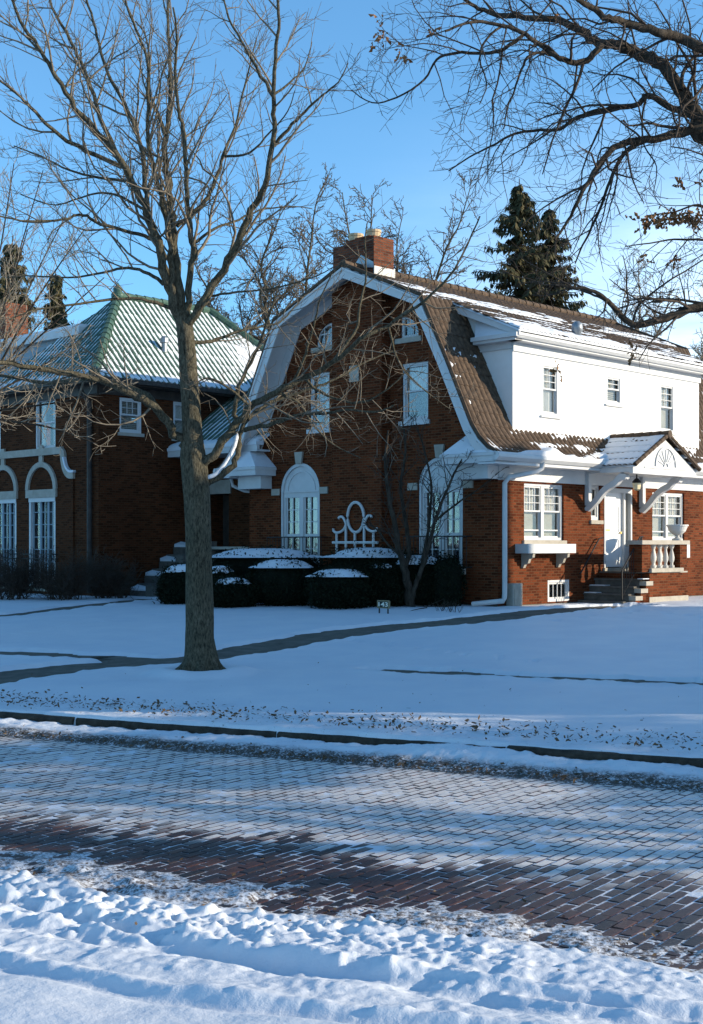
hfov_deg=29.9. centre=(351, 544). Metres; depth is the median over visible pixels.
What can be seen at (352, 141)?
sky
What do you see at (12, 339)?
pale bare tree
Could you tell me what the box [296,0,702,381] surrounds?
oak tree
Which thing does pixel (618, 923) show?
brick road
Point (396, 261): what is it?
bare tree
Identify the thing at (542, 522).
window
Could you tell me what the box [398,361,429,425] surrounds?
window
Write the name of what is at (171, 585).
clipped shrub
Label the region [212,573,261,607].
clipped shrub
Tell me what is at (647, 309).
bare tree
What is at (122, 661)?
sidewalk
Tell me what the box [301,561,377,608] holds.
clipped shrub
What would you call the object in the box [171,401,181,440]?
window
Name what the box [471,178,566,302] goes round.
spruce tree
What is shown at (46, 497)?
french window
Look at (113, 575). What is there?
bare bush
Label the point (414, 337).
attic window
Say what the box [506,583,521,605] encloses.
utility cabinet
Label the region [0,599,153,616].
garden path
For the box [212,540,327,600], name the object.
clipped shrub
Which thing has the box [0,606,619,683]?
garden path
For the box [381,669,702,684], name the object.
sidewalk
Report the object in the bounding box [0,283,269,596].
tile roof house
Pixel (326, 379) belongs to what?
window
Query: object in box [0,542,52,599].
bare bush
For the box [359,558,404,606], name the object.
clipped shrub
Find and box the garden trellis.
[332,501,378,552]
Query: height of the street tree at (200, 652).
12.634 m
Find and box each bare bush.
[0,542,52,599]
[26,543,103,600]
[70,544,147,599]
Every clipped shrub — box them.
[151,558,185,604]
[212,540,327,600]
[212,557,242,581]
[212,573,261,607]
[245,551,323,605]
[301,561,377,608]
[315,540,411,570]
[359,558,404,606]
[389,548,439,605]
[426,550,468,605]
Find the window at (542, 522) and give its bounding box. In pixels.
[522,483,566,543]
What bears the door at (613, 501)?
in the brick house at (574, 514)
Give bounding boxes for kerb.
[0,711,702,767]
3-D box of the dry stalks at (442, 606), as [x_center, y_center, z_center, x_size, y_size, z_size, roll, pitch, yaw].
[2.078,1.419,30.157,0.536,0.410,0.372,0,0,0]
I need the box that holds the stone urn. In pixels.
[666,524,688,539]
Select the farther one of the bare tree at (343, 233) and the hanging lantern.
the bare tree at (343, 233)
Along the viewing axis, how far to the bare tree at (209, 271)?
66.21 m
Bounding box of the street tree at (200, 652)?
[0,0,509,670]
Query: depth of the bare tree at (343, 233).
61.22 m
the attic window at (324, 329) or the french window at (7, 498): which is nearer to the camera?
the attic window at (324, 329)
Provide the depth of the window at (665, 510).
37.40 m
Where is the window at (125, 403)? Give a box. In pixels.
[118,397,143,436]
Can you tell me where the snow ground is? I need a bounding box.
[0,589,702,1023]
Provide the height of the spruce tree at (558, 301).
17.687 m
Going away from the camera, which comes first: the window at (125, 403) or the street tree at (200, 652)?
the street tree at (200, 652)
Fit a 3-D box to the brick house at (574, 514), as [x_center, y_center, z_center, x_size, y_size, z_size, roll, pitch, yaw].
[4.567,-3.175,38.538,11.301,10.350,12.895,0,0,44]
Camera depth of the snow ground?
12.78 m
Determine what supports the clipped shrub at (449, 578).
on the snow ground
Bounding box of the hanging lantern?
[632,474,640,490]
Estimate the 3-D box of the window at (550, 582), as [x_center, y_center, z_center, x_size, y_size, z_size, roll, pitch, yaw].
[5.051,1.172,33.708,0.602,0.646,1.037,0,0,44]
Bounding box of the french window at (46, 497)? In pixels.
[25,445,57,590]
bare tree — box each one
[0,136,137,454]
[179,242,328,335]
[191,162,337,344]
[279,178,426,310]
[294,165,478,286]
[602,253,681,338]
[685,278,702,378]
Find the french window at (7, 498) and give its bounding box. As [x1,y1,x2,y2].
[0,449,17,587]
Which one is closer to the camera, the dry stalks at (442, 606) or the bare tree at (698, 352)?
the dry stalks at (442, 606)
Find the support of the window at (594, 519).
in the brick house at (574, 514)
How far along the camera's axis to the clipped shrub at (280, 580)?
32.36 m
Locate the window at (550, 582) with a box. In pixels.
[548,580,568,601]
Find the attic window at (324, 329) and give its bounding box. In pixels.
[311,323,331,352]
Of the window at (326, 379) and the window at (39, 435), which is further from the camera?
the window at (39, 435)
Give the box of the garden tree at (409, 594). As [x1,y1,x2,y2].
[355,396,508,606]
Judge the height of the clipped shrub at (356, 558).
1.934 m
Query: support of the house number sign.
on the snow ground
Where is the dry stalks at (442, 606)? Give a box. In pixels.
[431,601,452,610]
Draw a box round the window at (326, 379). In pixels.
[306,372,330,433]
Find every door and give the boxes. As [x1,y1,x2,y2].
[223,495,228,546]
[606,493,621,566]
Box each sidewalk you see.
[0,652,183,666]
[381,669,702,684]
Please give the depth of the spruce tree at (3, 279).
57.78 m
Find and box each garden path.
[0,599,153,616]
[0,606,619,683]
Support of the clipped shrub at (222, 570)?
on the snow ground
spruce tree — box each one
[0,236,36,333]
[42,272,72,329]
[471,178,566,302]
[528,206,587,312]
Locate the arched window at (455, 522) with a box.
[403,444,473,573]
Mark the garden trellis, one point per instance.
(336, 542)
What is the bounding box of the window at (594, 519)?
[590,485,603,523]
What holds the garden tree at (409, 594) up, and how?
on the snow ground
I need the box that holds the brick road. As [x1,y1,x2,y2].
[0,737,702,968]
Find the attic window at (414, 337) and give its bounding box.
[395,317,422,343]
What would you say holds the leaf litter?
on the snow ground
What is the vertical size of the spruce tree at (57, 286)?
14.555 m
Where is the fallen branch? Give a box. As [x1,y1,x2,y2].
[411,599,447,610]
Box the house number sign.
[377,600,389,613]
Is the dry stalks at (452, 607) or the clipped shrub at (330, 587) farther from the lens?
the clipped shrub at (330, 587)
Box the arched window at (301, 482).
[267,452,327,566]
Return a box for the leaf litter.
[0,657,702,969]
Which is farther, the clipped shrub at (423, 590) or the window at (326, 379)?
the window at (326, 379)
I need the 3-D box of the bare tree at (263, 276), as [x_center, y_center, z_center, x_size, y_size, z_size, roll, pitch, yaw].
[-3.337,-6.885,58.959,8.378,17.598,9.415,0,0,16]
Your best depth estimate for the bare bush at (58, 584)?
35.85 m
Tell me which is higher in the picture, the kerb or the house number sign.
the house number sign
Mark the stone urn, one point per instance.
(676, 530)
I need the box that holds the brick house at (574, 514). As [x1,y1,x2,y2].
[213,229,702,606]
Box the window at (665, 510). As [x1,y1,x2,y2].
[652,492,682,539]
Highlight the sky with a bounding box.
[0,0,702,418]
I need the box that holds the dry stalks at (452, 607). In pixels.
[445,600,465,612]
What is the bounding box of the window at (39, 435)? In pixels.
[36,399,54,448]
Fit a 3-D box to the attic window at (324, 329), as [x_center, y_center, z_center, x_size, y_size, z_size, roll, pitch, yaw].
[-0.599,-5.647,35.995,0.890,0.799,0.570,0,0,44]

